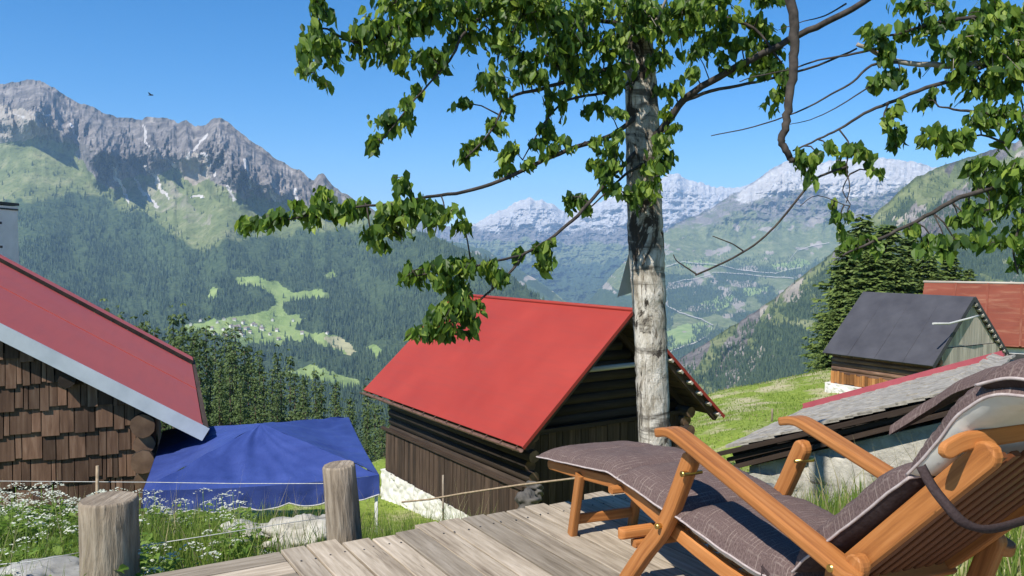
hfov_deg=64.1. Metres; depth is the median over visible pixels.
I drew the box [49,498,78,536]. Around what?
umbel plant
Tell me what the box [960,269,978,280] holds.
conifer tree
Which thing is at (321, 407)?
conifer tree
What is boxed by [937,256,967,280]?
conifer tree
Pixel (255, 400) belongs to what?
conifer tree
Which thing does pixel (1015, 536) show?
grass
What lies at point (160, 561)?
umbel plant
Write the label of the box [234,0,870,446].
broadleaf tree
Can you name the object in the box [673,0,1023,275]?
leafy tree
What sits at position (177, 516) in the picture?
umbel plant
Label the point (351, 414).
conifer tree
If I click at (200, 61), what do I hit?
sky
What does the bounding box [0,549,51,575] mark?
umbel plant
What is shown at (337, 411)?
conifer tree
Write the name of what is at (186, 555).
grass
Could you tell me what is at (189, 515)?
umbel plant
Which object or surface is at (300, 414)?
conifer tree
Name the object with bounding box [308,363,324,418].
conifer tree
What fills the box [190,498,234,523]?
umbel plant
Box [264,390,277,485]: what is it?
conifer tree
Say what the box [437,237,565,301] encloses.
wooded spur
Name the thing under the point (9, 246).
chimney
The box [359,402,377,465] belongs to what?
conifer tree
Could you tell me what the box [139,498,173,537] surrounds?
umbel plant
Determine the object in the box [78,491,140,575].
timber post
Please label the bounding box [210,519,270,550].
rock
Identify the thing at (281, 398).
conifer tree
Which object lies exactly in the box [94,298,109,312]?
conifer tree
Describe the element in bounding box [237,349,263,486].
conifer tree
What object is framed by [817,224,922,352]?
conifer tree
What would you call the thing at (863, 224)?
conifer tree
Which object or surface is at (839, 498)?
dry grass
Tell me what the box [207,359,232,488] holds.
conifer tree
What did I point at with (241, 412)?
conifer tree
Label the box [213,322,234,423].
conifer tree
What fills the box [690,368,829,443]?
dry grass
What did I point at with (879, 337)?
log barn
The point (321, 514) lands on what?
grass
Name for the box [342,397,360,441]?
conifer tree
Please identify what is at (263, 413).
conifer tree
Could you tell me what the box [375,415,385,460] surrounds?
conifer tree
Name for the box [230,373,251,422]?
conifer tree
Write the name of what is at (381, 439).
conifer tree
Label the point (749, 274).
road
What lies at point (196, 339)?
conifer tree
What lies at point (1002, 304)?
red roofed house
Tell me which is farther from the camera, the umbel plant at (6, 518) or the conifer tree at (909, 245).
the conifer tree at (909, 245)
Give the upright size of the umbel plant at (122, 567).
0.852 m
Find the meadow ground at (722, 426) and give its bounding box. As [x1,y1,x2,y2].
[161,370,1023,575]
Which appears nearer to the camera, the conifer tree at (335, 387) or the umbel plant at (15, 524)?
the umbel plant at (15, 524)
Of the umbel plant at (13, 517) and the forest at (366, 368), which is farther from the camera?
the forest at (366, 368)
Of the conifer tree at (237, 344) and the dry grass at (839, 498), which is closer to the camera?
the dry grass at (839, 498)
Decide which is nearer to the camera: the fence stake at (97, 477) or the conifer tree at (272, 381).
the fence stake at (97, 477)
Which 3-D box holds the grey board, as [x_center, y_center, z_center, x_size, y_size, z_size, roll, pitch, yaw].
[0.899,-0.202,6.233,0.155,0.544,0.177,2,3,32]
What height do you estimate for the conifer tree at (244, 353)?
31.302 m
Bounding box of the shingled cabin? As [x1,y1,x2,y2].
[0,254,208,516]
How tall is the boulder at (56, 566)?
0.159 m
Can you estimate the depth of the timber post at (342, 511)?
4.30 m
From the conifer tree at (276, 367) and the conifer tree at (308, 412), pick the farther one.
the conifer tree at (276, 367)
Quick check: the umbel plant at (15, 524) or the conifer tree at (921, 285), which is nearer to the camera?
the umbel plant at (15, 524)
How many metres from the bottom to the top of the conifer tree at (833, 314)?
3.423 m
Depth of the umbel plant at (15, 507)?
5.91 m
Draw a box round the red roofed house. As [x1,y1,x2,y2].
[923,281,1023,359]
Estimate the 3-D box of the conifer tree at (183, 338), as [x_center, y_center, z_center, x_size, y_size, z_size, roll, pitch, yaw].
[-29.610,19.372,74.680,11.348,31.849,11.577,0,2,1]
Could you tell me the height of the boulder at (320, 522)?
0.347 m
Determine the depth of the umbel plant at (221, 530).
5.16 m
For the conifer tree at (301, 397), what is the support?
on the meadow ground at (722, 426)
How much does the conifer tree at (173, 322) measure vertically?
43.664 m
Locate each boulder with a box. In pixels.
[0,555,78,575]
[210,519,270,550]
[255,513,326,551]
[514,488,539,508]
[525,480,543,501]
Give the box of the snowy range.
[416,173,747,302]
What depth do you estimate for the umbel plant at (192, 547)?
4.08 m
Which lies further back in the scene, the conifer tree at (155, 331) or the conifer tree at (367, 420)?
the conifer tree at (155, 331)
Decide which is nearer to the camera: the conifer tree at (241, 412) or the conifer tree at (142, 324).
the conifer tree at (241, 412)
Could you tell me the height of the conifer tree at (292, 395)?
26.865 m
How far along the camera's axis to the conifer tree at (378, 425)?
72.48 m
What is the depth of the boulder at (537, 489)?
12.55 m
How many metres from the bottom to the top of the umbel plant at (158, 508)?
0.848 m
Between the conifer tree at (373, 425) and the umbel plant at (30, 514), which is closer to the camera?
the umbel plant at (30, 514)
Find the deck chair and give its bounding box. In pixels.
[548,415,1023,575]
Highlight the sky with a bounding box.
[0,0,1023,226]
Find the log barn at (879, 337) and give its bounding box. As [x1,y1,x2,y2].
[822,292,1009,392]
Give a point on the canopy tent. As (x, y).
(301, 451)
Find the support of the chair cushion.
on the deck chair
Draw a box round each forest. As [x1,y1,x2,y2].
[2,158,543,426]
[665,250,825,359]
[680,153,1023,393]
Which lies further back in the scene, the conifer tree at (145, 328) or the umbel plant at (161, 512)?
the conifer tree at (145, 328)
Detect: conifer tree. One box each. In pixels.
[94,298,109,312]
[137,322,161,427]
[141,310,150,333]
[148,328,168,432]
[160,337,171,434]
[161,326,188,428]
[164,305,186,352]
[166,330,179,426]
[172,329,183,351]
[176,303,191,351]
[182,326,216,468]
[186,328,214,404]
[193,330,214,426]
[197,316,225,425]
[200,335,228,425]
[202,348,218,426]
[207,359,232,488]
[209,360,236,425]
[210,347,250,424]
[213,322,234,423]
[220,333,247,425]
[221,327,257,422]
[227,339,258,423]
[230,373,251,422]
[232,379,250,487]
[234,337,259,422]
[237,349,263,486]
[246,371,263,486]
[250,349,268,422]
[252,350,269,421]
[253,374,272,422]
[263,362,280,422]
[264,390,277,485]
[270,344,286,421]
[270,389,281,421]
[272,372,292,421]
[278,349,301,421]
[284,374,299,420]
[286,399,305,484]
[295,378,311,482]
[296,369,313,419]
[296,382,310,419]
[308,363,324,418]
[312,395,321,418]
[315,388,327,418]
[316,372,331,416]
[317,404,322,418]
[325,375,344,417]
[329,382,340,416]
[334,405,340,416]
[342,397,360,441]
[347,405,361,466]
[348,392,360,437]
[355,378,377,456]
[357,421,374,464]
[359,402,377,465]
[362,408,373,459]
[368,399,385,460]
[370,405,385,461]
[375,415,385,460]
[376,424,385,459]
[383,407,389,456]
[799,233,867,366]
[804,214,882,371]
[806,275,849,365]
[807,249,898,367]
[808,310,838,370]
[810,315,835,372]
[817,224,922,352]
[820,298,857,368]
[873,282,892,292]
[882,257,920,293]
[892,237,931,281]
[909,279,923,293]
[911,253,948,283]
[923,272,947,287]
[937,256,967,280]
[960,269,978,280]
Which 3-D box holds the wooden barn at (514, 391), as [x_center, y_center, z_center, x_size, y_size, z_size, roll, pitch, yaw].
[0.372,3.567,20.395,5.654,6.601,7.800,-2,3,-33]
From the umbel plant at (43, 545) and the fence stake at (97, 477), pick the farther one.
the fence stake at (97, 477)
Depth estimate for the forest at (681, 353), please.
6236.08 m
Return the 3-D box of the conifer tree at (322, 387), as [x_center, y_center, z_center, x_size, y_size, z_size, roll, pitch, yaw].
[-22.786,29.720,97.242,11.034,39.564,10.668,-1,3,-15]
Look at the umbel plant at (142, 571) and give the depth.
3.91 m
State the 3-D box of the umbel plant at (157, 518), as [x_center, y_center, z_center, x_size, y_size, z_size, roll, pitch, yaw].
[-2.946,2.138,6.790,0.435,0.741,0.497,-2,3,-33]
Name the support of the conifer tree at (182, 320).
on the meadow ground at (722, 426)
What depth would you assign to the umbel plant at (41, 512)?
5.75 m
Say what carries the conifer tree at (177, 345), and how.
on the meadow ground at (722, 426)
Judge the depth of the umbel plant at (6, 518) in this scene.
5.10 m
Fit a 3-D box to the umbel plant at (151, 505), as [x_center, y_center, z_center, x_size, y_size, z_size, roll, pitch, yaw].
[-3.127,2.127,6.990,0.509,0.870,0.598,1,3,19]
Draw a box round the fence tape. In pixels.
[0,481,325,564]
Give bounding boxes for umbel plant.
[0,482,44,532]
[0,490,45,556]
[0,492,40,562]
[0,493,31,534]
[0,498,52,554]
[0,503,24,539]
[0,515,46,567]
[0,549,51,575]
[2,516,78,560]
[12,482,75,541]
[22,482,77,536]
[22,491,79,555]
[32,494,77,538]
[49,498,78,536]
[53,490,153,556]
[78,555,148,575]
[135,489,174,532]
[137,544,163,575]
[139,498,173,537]
[139,514,162,574]
[139,519,183,574]
[141,543,187,574]
[142,498,173,527]
[142,503,172,538]
[143,490,184,530]
[143,543,179,574]
[163,541,220,570]
[164,498,205,535]
[168,508,205,538]
[173,501,210,530]
[181,488,235,550]
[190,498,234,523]
[195,512,257,563]
[202,493,253,537]
[206,500,270,560]
[214,490,256,525]
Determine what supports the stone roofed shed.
on the meadow ground at (722, 426)
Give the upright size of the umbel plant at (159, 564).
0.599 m
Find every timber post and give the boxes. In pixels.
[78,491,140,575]
[322,460,361,544]
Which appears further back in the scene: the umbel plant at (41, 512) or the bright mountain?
the bright mountain
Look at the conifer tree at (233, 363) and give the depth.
74.81 m
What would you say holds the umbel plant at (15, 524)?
on the meadow ground at (722, 426)
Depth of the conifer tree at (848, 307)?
43.04 m
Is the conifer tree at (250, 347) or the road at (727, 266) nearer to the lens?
the conifer tree at (250, 347)
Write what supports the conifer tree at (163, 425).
on the meadow ground at (722, 426)
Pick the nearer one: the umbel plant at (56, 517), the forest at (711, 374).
the umbel plant at (56, 517)
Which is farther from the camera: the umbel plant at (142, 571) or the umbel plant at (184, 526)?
the umbel plant at (184, 526)
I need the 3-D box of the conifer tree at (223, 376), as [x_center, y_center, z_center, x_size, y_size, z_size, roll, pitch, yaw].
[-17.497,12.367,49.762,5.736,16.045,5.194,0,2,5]
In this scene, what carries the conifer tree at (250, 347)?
on the meadow ground at (722, 426)
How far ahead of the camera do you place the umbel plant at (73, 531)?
4.55 m
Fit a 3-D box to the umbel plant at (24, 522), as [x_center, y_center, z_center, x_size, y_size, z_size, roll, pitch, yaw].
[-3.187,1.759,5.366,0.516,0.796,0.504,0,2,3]
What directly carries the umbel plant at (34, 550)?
on the meadow ground at (722, 426)
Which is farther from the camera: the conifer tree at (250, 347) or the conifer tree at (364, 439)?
the conifer tree at (250, 347)
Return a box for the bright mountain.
[584,157,936,359]
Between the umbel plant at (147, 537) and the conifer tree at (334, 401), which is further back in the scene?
the conifer tree at (334, 401)
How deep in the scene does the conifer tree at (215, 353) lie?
78.40 m
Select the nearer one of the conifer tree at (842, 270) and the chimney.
the chimney
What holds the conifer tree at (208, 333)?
on the meadow ground at (722, 426)
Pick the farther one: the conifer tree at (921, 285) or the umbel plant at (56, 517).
the conifer tree at (921, 285)
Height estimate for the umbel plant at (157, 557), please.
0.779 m
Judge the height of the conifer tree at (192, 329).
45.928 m
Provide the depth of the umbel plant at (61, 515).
5.79 m
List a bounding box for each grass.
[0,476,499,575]
[0,492,495,575]
[205,462,747,530]
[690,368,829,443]
[759,440,1023,575]
[792,472,1023,575]
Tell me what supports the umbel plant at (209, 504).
on the meadow ground at (722, 426)
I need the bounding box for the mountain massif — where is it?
[0,79,540,454]
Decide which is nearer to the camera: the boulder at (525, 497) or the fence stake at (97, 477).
the fence stake at (97, 477)
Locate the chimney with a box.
[0,201,18,263]
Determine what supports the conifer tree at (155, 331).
on the meadow ground at (722, 426)
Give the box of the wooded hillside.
[678,140,1023,394]
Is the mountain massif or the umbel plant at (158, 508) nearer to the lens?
the umbel plant at (158, 508)
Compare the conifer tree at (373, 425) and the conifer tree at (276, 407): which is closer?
the conifer tree at (276, 407)
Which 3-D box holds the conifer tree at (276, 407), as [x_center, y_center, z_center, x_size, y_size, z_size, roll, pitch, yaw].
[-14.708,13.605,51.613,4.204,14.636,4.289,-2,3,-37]
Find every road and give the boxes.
[666,304,712,351]
[668,261,800,272]
[712,272,790,277]
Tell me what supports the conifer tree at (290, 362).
on the meadow ground at (722, 426)
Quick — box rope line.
[401,477,574,502]
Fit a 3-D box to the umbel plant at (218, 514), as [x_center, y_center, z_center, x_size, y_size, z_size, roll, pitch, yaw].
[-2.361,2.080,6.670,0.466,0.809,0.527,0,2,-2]
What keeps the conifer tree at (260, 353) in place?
on the meadow ground at (722, 426)
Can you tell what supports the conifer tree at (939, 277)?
on the meadow ground at (722, 426)
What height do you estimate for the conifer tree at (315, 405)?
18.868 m
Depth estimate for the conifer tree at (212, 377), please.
59.06 m
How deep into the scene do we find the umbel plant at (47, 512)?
5.85 m
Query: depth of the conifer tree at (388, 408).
72.52 m
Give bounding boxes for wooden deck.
[146,491,743,575]
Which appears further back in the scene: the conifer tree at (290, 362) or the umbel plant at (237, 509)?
the conifer tree at (290, 362)
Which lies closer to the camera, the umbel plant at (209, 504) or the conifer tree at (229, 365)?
the umbel plant at (209, 504)
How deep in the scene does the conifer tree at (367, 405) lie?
92.88 m
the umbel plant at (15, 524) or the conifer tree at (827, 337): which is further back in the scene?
the conifer tree at (827, 337)
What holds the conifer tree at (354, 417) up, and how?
on the meadow ground at (722, 426)
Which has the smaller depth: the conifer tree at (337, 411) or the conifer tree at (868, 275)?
the conifer tree at (868, 275)
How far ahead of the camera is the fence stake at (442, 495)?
9.10 m
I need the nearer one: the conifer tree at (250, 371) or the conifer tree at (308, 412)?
the conifer tree at (250, 371)
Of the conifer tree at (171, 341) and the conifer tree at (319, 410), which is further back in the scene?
the conifer tree at (171, 341)
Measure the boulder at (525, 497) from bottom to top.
0.392 m
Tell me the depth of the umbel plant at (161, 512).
7.25 m
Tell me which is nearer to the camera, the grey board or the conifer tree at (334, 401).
the grey board
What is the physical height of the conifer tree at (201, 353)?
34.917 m
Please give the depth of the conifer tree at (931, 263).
49.78 m
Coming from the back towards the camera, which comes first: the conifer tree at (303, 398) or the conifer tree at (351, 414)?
the conifer tree at (303, 398)
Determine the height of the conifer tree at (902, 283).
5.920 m
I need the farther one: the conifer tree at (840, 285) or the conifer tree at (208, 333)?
the conifer tree at (208, 333)
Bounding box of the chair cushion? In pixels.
[536,358,1023,575]
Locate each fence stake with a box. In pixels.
[95,465,98,493]
[442,475,443,520]
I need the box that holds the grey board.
[617,254,631,296]
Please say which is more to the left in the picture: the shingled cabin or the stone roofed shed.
the shingled cabin
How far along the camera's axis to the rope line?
8.58 m
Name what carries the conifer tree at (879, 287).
on the meadow ground at (722, 426)
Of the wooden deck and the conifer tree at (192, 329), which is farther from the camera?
the conifer tree at (192, 329)
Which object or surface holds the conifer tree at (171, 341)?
on the meadow ground at (722, 426)
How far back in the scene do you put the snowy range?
12030.11 m
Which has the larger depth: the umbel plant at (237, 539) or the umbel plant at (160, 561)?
the umbel plant at (237, 539)
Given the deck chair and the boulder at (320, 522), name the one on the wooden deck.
the deck chair
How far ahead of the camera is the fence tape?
4.51 m
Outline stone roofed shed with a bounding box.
[717,351,1015,506]
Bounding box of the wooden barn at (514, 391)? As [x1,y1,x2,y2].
[359,294,724,520]
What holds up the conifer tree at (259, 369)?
on the meadow ground at (722, 426)
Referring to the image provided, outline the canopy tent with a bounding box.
[141,416,379,527]
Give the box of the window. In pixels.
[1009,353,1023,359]

